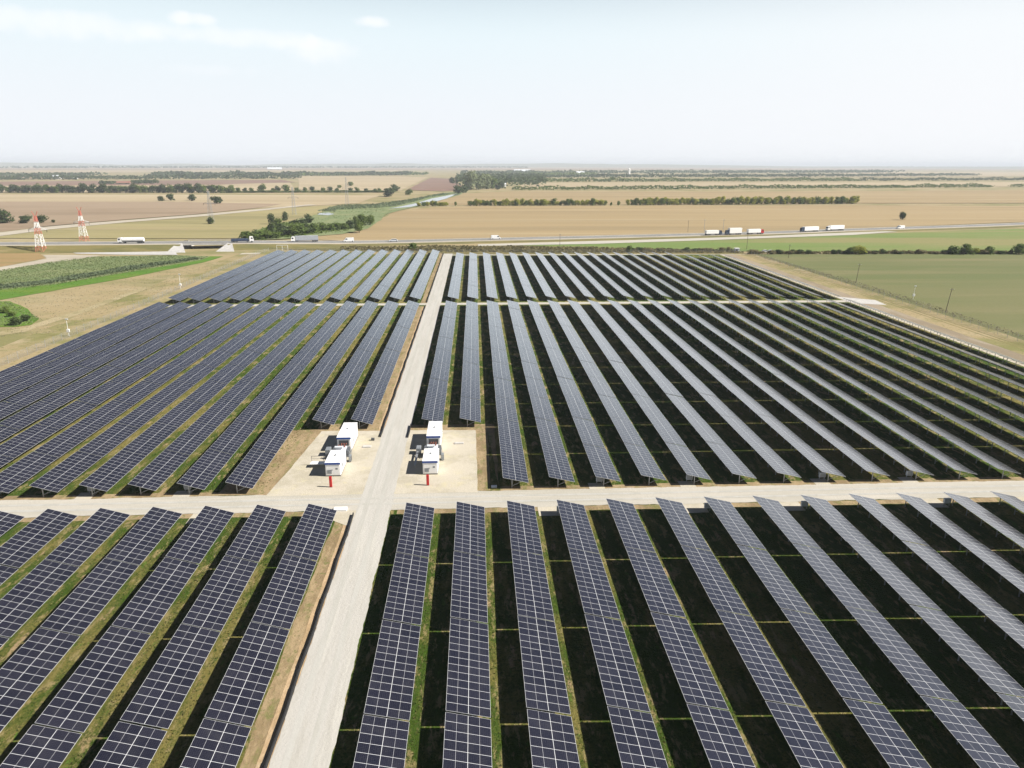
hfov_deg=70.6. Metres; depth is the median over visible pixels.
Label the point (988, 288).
field
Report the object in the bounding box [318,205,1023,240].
field
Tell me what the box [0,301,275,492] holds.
solar panel row
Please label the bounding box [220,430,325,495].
verge
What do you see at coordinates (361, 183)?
field
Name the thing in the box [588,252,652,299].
solar panel row
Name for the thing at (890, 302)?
track
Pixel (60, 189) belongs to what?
tree
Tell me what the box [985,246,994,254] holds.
bush
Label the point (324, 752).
road
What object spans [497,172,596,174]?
tree belt
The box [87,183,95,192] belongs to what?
tree
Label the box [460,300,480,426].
solar panel row
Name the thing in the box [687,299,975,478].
solar panel row
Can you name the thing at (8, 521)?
solar panel row
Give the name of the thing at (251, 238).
lorry
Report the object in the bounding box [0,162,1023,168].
hills
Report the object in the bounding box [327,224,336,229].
bush
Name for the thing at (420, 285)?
solar panel row
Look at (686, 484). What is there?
path
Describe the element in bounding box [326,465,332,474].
door
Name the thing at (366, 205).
reeds
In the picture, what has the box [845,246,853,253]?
bush
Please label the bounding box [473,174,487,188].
tree
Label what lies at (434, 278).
edging strip
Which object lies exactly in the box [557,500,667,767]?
solar panel row
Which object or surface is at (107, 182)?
tree belt
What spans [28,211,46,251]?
power pylon
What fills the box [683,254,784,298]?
solar panel row
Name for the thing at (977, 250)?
bush
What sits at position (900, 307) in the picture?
track
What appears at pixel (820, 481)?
path
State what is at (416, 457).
service platform
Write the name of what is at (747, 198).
tree
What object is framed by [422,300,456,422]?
solar panel row
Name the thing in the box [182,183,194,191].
tree
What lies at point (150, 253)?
pavement
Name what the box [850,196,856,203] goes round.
tree
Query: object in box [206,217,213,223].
tree
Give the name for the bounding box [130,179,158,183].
tree belt
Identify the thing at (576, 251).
wire fence
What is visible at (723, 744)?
solar panel row
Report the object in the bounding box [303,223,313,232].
bush
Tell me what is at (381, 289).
solar panel row
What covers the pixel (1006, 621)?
solar panel row
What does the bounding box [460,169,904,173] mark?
tree belt
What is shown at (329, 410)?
solar panel row
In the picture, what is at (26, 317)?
bush
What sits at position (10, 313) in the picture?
bush
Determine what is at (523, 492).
road
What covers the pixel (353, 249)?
wire fence
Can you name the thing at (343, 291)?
solar panel row
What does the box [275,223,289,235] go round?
bush
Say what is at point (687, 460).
solar panel row
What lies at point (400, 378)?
edging strip
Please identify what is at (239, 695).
solar panel row
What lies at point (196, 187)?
tree
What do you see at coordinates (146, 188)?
tree
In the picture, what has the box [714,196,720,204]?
tree
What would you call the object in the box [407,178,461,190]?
field
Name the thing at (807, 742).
solar panel row
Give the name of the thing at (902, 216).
tree
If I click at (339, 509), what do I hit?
cover slab
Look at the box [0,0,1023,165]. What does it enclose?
sky
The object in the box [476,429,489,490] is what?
verge
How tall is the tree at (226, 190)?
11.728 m
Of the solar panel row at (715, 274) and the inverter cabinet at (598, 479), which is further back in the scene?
the solar panel row at (715, 274)
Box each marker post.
[329,476,332,486]
[426,475,428,485]
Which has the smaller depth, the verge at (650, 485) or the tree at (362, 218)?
the verge at (650, 485)
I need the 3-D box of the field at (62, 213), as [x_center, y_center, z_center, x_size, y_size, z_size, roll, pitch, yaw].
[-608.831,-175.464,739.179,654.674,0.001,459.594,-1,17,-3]
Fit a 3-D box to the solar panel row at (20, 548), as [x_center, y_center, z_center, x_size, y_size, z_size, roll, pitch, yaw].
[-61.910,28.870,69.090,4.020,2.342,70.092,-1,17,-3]
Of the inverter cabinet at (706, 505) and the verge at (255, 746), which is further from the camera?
the inverter cabinet at (706, 505)
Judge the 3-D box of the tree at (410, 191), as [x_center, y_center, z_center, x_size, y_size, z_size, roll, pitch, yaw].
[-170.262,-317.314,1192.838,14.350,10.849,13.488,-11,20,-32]
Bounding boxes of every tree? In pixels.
[0,208,14,222]
[4,186,11,191]
[9,184,17,192]
[14,185,21,191]
[18,214,31,222]
[21,186,30,192]
[31,183,40,192]
[31,185,43,192]
[37,215,48,222]
[42,184,50,192]
[51,186,59,192]
[56,183,63,192]
[62,185,71,192]
[68,186,76,192]
[73,186,82,192]
[78,182,85,192]
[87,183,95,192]
[97,183,107,192]
[108,185,116,192]
[116,185,123,192]
[121,186,129,192]
[127,185,137,192]
[133,184,144,192]
[141,184,149,192]
[149,185,157,192]
[158,184,165,192]
[166,183,174,192]
[166,194,174,200]
[172,184,180,192]
[178,184,185,192]
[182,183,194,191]
[186,186,194,192]
[187,194,196,200]
[193,183,201,192]
[199,184,206,192]
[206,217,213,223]
[207,185,217,192]
[210,196,222,203]
[215,185,224,192]
[222,187,230,192]
[227,185,235,192]
[257,184,265,190]
[281,184,289,190]
[353,216,359,223]
[354,221,362,232]
[357,214,367,224]
[365,214,374,224]
[383,187,395,196]
[390,184,399,190]
[405,189,412,194]
[453,185,463,192]
[459,185,468,192]
[463,170,476,189]
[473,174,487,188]
[481,173,492,188]
[490,176,497,188]
[498,181,505,188]
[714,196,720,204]
[720,196,725,203]
[740,195,745,203]
[745,196,750,204]
[797,196,803,203]
[814,196,819,203]
[822,196,828,203]
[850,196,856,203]
[899,212,906,219]
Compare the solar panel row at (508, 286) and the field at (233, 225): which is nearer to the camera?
the solar panel row at (508, 286)
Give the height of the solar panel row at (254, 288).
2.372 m
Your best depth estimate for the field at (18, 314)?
242.04 m
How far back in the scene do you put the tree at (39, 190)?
1240.19 m
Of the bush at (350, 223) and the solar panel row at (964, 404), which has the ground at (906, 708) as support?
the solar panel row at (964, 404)
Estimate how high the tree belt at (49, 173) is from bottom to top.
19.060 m
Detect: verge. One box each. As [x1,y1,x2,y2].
[0,251,271,370]
[0,492,220,500]
[19,512,303,521]
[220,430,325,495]
[238,521,342,767]
[256,525,349,767]
[317,423,372,430]
[370,306,422,430]
[378,306,425,430]
[396,497,1005,513]
[411,424,498,484]
[421,253,442,302]
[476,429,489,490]
[501,477,1023,490]
[720,254,1023,362]
[733,254,1023,355]
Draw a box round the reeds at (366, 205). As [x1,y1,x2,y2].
[318,193,448,211]
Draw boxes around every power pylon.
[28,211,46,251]
[73,207,89,241]
[203,191,214,220]
[288,187,297,214]
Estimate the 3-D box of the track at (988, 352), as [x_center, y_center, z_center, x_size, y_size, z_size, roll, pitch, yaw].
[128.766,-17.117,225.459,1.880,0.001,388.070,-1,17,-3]
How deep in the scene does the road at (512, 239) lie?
494.68 m
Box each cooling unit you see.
[325,447,330,455]
[416,445,420,454]
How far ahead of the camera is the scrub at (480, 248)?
428.33 m
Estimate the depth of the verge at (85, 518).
104.68 m
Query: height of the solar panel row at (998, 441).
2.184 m
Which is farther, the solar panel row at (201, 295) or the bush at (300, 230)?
the bush at (300, 230)
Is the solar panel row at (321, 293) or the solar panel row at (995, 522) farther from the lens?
the solar panel row at (321, 293)
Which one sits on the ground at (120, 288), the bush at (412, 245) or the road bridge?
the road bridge
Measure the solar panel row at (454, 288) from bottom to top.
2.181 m
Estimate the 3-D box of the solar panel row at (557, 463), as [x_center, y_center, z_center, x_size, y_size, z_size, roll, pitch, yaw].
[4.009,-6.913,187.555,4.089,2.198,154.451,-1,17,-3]
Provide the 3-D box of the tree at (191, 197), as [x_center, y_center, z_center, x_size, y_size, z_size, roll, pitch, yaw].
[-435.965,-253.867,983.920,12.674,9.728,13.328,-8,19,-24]
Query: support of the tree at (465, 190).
on the ground at (120, 288)
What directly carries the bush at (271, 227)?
on the field at (347, 215)
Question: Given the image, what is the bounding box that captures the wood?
[456,171,546,186]
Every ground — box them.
[0,164,1023,346]
[0,252,1023,767]
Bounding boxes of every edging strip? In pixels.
[264,512,353,767]
[380,305,425,436]
[427,252,443,300]
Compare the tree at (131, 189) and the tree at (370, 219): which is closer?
the tree at (370, 219)
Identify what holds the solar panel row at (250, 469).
on the ground at (906, 708)
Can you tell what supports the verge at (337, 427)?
on the ground at (906, 708)
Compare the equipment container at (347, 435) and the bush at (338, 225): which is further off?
the bush at (338, 225)
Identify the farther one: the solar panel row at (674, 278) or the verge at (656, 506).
the solar panel row at (674, 278)
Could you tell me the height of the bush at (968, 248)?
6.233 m
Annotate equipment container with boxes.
[324,450,345,475]
[336,422,357,448]
[422,448,438,474]
[426,421,441,444]
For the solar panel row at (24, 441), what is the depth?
155.62 m
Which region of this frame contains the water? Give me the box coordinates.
[395,194,457,207]
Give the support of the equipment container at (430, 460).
on the pavement at (457, 470)
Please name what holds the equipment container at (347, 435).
on the pavement at (301, 476)
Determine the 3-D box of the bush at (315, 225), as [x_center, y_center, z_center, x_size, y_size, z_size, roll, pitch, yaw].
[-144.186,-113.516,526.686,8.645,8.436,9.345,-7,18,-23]
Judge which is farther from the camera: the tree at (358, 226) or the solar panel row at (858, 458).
the tree at (358, 226)
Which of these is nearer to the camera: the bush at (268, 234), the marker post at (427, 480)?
the marker post at (427, 480)
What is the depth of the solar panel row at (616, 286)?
317.56 m
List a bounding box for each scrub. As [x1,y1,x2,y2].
[0,302,38,325]
[258,221,349,236]
[340,245,743,252]
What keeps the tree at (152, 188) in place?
on the ground at (120, 288)
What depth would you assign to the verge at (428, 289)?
316.14 m
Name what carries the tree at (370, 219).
on the ground at (120, 288)
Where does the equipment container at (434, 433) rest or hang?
on the pavement at (457, 470)
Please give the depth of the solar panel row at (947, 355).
196.89 m
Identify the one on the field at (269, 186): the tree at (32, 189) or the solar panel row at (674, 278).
the tree at (32, 189)
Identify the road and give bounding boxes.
[0,223,1023,244]
[0,480,1023,517]
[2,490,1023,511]
[20,223,1019,244]
[168,300,847,306]
[269,254,451,767]
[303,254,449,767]
[490,254,692,254]
[838,297,885,304]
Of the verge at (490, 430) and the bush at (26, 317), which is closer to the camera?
the verge at (490, 430)
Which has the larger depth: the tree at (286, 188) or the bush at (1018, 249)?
the tree at (286, 188)
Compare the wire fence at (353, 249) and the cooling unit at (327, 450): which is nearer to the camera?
the cooling unit at (327, 450)
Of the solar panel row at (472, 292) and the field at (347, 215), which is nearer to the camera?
the solar panel row at (472, 292)
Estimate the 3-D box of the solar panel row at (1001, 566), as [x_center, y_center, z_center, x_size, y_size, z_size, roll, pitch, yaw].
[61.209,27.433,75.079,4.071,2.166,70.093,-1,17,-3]
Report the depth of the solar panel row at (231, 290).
312.90 m
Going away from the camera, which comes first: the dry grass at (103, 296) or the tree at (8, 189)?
the dry grass at (103, 296)
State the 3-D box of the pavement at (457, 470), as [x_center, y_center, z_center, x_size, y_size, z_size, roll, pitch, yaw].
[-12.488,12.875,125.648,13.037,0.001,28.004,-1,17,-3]
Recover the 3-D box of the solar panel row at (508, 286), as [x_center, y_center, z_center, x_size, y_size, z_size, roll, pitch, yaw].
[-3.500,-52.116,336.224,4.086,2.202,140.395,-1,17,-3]
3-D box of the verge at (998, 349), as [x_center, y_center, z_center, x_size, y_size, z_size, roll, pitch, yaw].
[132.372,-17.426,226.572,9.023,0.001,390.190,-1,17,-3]
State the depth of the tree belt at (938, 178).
2401.70 m
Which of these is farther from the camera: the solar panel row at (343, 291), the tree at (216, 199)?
the tree at (216, 199)
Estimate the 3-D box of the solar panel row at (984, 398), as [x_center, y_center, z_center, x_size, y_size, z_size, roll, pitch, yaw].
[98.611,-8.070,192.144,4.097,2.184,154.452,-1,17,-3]
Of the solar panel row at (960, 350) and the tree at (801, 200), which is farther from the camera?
the tree at (801, 200)
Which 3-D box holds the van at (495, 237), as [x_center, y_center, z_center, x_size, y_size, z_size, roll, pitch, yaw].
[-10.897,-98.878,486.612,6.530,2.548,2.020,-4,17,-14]
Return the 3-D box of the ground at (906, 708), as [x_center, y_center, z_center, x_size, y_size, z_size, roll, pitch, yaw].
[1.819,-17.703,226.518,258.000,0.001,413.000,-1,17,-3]
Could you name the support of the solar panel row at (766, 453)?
on the ground at (906, 708)
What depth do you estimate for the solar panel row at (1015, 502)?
106.79 m
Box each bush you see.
[0,305,9,312]
[6,311,15,315]
[8,317,22,325]
[20,314,30,320]
[237,231,255,239]
[250,229,265,239]
[260,230,275,237]
[266,223,275,231]
[267,213,274,223]
[270,231,282,237]
[274,218,282,224]
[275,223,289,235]
[282,211,287,220]
[288,225,297,234]
[292,224,308,234]
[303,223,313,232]
[304,213,313,222]
[310,223,319,232]
[317,222,328,230]
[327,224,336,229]
[333,222,342,229]
[341,223,349,228]
[346,220,355,228]
[408,242,417,248]
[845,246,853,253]
[852,246,861,253]
[857,245,866,253]
[947,245,960,253]
[959,243,974,253]
[973,247,980,253]
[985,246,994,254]
[1011,243,1023,253]
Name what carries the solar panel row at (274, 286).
on the ground at (906, 708)
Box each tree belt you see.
[0,165,527,167]
[0,171,107,175]
[0,173,301,179]
[98,180,115,183]
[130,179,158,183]
[140,170,412,175]
[301,171,428,175]
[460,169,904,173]
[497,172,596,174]
[512,183,994,189]
[517,173,810,177]
[525,177,860,181]
[803,172,981,176]
[859,176,1023,180]
[892,166,1023,166]
[1008,184,1023,186]
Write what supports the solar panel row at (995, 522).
on the ground at (906, 708)
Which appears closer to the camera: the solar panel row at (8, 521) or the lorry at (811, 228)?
the solar panel row at (8, 521)
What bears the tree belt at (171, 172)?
on the ground at (120, 288)
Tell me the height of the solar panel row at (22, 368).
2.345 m
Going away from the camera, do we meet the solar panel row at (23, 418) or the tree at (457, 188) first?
the solar panel row at (23, 418)
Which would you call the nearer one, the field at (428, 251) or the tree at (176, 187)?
the field at (428, 251)
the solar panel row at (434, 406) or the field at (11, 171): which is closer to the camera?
the solar panel row at (434, 406)
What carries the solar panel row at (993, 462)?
on the ground at (906, 708)
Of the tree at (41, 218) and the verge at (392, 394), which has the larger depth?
the tree at (41, 218)
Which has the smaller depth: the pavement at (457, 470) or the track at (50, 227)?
the pavement at (457, 470)
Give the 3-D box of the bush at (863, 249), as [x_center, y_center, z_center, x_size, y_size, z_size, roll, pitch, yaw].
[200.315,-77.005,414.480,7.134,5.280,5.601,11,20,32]
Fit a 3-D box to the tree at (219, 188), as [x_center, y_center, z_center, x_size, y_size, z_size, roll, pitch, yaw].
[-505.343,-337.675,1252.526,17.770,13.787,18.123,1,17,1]
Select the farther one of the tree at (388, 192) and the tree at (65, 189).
the tree at (65, 189)
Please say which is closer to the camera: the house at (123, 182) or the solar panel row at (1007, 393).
the solar panel row at (1007, 393)
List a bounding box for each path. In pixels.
[75,492,97,498]
[172,491,192,496]
[185,514,197,523]
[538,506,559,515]
[588,483,604,488]
[678,481,695,486]
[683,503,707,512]
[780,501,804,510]
[811,478,829,484]
[898,477,917,482]
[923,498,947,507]
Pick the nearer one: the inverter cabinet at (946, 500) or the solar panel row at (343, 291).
the inverter cabinet at (946, 500)
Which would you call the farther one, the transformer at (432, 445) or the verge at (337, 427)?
the verge at (337, 427)
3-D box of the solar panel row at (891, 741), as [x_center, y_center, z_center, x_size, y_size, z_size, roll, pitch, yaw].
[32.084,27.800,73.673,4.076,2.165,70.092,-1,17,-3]
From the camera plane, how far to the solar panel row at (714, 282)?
317.56 m
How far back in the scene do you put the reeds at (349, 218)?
706.68 m
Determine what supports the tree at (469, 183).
on the ground at (120, 288)
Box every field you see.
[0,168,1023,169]
[0,170,409,172]
[0,180,291,185]
[0,183,293,192]
[0,194,379,207]
[0,202,277,231]
[0,205,344,238]
[0,253,44,266]
[0,255,208,288]
[0,256,222,299]
[0,302,39,326]
[254,191,461,239]
[296,245,744,253]
[299,176,427,190]
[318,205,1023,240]
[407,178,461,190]
[437,190,1023,204]
[518,182,1023,188]
[523,229,1023,252]
[756,254,1023,339]
[790,172,1023,176]
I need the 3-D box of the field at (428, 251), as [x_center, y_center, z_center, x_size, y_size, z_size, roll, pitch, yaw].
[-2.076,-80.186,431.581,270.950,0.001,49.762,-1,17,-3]
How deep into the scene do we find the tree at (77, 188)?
1248.02 m
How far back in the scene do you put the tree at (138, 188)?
1243.46 m
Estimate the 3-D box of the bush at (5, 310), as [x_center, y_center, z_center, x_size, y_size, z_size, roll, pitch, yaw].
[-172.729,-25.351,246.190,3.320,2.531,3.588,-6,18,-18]
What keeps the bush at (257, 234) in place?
on the field at (347, 215)
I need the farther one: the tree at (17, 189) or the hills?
the hills
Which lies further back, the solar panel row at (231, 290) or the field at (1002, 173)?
the field at (1002, 173)
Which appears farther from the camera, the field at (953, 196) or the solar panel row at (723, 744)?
the field at (953, 196)
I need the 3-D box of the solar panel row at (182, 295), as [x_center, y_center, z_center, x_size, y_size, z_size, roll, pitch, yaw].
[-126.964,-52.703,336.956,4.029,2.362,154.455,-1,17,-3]
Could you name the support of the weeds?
on the ground at (120, 288)
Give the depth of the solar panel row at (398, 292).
316.51 m
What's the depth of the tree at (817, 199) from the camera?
943.35 m
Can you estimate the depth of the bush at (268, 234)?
485.82 m
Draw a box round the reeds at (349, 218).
[256,194,438,237]
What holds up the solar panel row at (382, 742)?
on the ground at (906, 708)
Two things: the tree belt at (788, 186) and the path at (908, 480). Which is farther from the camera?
the tree belt at (788, 186)
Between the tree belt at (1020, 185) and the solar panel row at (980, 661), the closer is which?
the solar panel row at (980, 661)
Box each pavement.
[76,251,176,254]
[266,431,383,495]
[333,510,355,527]
[395,430,477,493]
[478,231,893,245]
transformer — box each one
[333,444,351,459]
[423,443,441,454]
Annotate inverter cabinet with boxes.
[596,477,602,483]
[686,475,692,481]
[704,503,710,510]
[800,501,807,508]
[818,472,825,478]
[906,470,912,477]
[943,498,951,505]
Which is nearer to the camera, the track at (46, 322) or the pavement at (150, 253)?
the track at (46, 322)
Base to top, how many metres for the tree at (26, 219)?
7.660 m
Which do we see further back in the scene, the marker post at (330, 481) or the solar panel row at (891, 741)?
the marker post at (330, 481)
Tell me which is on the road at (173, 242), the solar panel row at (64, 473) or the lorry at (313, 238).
the lorry at (313, 238)
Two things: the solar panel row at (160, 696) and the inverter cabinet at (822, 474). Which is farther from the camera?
the inverter cabinet at (822, 474)
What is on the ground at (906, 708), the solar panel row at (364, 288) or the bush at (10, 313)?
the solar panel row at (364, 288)
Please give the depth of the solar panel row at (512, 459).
146.86 m
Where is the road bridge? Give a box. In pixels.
[167,239,233,252]
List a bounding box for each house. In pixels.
[116,181,130,183]
[267,167,281,169]
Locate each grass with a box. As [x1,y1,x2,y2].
[0,259,235,336]
[2,263,190,297]
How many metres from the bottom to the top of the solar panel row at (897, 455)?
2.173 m
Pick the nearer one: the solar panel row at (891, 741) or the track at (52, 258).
the solar panel row at (891, 741)
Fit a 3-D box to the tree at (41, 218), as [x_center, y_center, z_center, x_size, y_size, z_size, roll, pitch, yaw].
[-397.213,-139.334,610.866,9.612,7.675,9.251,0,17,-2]
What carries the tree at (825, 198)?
on the ground at (120, 288)
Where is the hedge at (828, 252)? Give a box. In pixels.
[753,250,1015,253]
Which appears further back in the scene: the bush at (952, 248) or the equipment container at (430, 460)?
the bush at (952, 248)
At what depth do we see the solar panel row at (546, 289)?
314.87 m
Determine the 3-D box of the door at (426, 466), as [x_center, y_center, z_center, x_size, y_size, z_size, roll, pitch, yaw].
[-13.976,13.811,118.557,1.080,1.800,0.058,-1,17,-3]
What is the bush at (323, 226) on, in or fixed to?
on the field at (347, 215)
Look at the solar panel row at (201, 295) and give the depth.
313.56 m
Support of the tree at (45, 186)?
on the ground at (120, 288)
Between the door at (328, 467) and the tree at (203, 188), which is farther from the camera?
the tree at (203, 188)
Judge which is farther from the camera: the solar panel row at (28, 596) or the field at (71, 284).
the field at (71, 284)
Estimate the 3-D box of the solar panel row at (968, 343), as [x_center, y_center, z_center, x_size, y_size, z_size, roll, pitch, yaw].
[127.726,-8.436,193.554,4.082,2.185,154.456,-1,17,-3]
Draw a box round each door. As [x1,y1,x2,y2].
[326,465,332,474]
[333,465,339,474]
[423,463,429,472]
[430,463,436,472]
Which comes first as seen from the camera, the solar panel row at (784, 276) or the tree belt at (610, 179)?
the solar panel row at (784, 276)
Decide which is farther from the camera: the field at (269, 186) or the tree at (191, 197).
the field at (269, 186)
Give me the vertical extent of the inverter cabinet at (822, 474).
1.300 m
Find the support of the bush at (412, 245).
on the field at (428, 251)
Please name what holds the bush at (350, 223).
on the field at (347, 215)
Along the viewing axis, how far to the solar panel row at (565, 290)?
316.14 m
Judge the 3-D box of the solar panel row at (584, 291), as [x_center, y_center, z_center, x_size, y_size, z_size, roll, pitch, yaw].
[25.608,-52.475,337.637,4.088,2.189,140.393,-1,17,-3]
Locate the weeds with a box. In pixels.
[755,254,1022,336]
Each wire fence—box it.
[0,249,268,365]
[270,248,440,252]
[441,249,746,252]
[749,250,1023,342]
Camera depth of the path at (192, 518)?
103.80 m
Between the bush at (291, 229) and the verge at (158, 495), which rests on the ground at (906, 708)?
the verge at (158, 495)
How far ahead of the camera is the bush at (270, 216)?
606.45 m
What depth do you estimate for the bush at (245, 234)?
477.76 m
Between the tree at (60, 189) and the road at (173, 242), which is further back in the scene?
the tree at (60, 189)
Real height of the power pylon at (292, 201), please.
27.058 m
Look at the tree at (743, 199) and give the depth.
927.49 m
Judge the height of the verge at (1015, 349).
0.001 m
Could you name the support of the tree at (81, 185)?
on the ground at (120, 288)
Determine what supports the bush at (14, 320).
on the field at (18, 314)
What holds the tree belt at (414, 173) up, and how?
on the ground at (120, 288)
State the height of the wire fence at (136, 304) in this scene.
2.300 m
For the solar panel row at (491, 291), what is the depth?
315.01 m
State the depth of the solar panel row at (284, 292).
314.80 m
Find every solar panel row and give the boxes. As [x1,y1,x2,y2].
[0,301,232,441]
[0,301,254,466]
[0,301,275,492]
[0,302,169,384]
[0,302,190,400]
[0,302,211,418]
[0,506,233,767]
[0,507,181,731]
[0,508,129,647]
[0,509,76,584]
[0,511,23,535]
[29,301,295,496]
[79,301,316,495]
[89,505,285,767]
[128,301,336,494]
[169,250,283,303]
[177,301,357,493]
[180,504,336,767]
[188,250,296,302]
[209,250,310,301]
[226,300,377,492]
[229,250,323,300]
[250,250,336,302]
[270,250,349,302]
[291,250,362,302]
[310,250,375,301]
[312,301,398,428]
[330,249,388,301]
[350,249,400,301]
[351,300,419,428]
[353,502,433,767]
[370,249,413,301]
[390,249,426,299]
[410,249,439,300]
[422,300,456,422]
[443,502,491,767]
[448,252,463,298]
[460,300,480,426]
[467,252,477,299]
[483,252,497,298]
[487,300,528,485]
[496,252,516,300]
[507,300,574,486]
[507,501,579,767]
[509,252,536,298]
[522,252,555,299]
[527,300,620,485]
[535,252,574,298]
[547,300,665,484]
[548,252,594,299]
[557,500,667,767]
[561,252,613,299]
[568,300,710,482]
[574,252,632,299]
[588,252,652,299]
[588,300,756,483]
[601,252,670,298]
[606,498,755,767]
[608,300,800,482]
[614,252,689,298]
[627,252,708,298]
[627,299,845,481]
[640,252,727,298]
[647,299,889,480]
[653,252,746,299]
[655,497,843,767]
[666,252,765,299]
[667,299,932,479]
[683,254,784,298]
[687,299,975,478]
[699,255,803,297]
[704,497,930,767]
[707,299,1020,478]
[712,255,821,297]
[725,255,840,298]
[725,298,1023,461]
[745,298,1023,438]
[753,496,1018,767]
[765,298,1023,420]
[784,298,1023,407]
[801,495,1023,720]
[804,298,1023,391]
[824,298,1023,379]
[844,298,1023,366]
[848,493,1023,647]
[896,493,1023,596]
[943,492,1023,553]
[990,491,1023,514]
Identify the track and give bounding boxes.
[0,204,311,235]
[0,255,95,270]
[0,287,147,334]
[722,255,1023,365]
[742,254,1022,348]
[746,254,1023,346]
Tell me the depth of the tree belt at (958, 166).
18479.18 m
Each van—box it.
[343,237,353,241]
[491,235,500,238]
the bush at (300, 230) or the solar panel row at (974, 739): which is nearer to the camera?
the solar panel row at (974, 739)
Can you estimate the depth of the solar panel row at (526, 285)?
315.48 m
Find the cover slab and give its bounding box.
[333,507,346,511]
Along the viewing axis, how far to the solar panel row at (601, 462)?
147.35 m
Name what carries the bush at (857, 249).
on the field at (988, 288)
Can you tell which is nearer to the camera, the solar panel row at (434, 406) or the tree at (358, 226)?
the solar panel row at (434, 406)
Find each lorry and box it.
[117,237,144,243]
[231,236,253,242]
[291,235,317,241]
[705,230,721,234]
[724,228,741,234]
[746,229,763,233]
[800,226,818,231]
[826,225,844,230]
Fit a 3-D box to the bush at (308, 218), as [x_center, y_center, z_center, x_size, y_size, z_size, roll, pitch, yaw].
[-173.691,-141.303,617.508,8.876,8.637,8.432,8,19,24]
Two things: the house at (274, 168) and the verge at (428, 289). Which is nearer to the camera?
the verge at (428, 289)
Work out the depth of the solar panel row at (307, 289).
314.46 m
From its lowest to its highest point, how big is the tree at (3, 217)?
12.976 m
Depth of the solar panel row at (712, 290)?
321.24 m
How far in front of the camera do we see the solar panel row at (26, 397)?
177.55 m
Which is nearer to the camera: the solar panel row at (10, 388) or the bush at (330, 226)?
the solar panel row at (10, 388)
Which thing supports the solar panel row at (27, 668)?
on the ground at (906, 708)
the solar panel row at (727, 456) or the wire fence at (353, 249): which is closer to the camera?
the solar panel row at (727, 456)
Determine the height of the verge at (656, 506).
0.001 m
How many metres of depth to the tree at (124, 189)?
1246.06 m
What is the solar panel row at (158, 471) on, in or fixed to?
on the ground at (906, 708)
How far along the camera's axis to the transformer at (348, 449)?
124.71 m
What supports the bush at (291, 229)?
on the field at (347, 215)
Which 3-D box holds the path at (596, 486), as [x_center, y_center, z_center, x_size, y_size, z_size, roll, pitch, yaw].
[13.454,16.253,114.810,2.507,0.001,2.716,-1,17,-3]
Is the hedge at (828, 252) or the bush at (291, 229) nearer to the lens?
the hedge at (828, 252)
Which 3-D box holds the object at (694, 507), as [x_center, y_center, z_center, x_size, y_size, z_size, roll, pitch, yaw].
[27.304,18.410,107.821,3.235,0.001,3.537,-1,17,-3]
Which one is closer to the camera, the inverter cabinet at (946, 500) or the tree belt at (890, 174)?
the inverter cabinet at (946, 500)
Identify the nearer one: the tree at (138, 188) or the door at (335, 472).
the door at (335, 472)
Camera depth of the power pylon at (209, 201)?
606.82 m
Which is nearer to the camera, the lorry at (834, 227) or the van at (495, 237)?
the van at (495, 237)
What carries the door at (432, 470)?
in the equipment container at (430, 460)
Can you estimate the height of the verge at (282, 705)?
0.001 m
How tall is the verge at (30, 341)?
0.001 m
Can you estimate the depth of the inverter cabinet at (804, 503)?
107.12 m
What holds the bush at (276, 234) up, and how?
on the field at (347, 215)
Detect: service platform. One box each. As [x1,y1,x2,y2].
[310,456,325,466]
[414,451,418,464]
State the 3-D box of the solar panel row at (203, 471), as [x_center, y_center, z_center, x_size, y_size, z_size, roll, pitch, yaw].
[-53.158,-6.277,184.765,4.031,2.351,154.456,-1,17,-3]
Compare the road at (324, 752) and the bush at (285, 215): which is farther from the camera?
the bush at (285, 215)
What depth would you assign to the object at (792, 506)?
108.19 m
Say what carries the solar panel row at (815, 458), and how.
on the ground at (906, 708)
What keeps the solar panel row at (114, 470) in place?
on the ground at (906, 708)
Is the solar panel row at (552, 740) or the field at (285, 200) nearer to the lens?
the solar panel row at (552, 740)

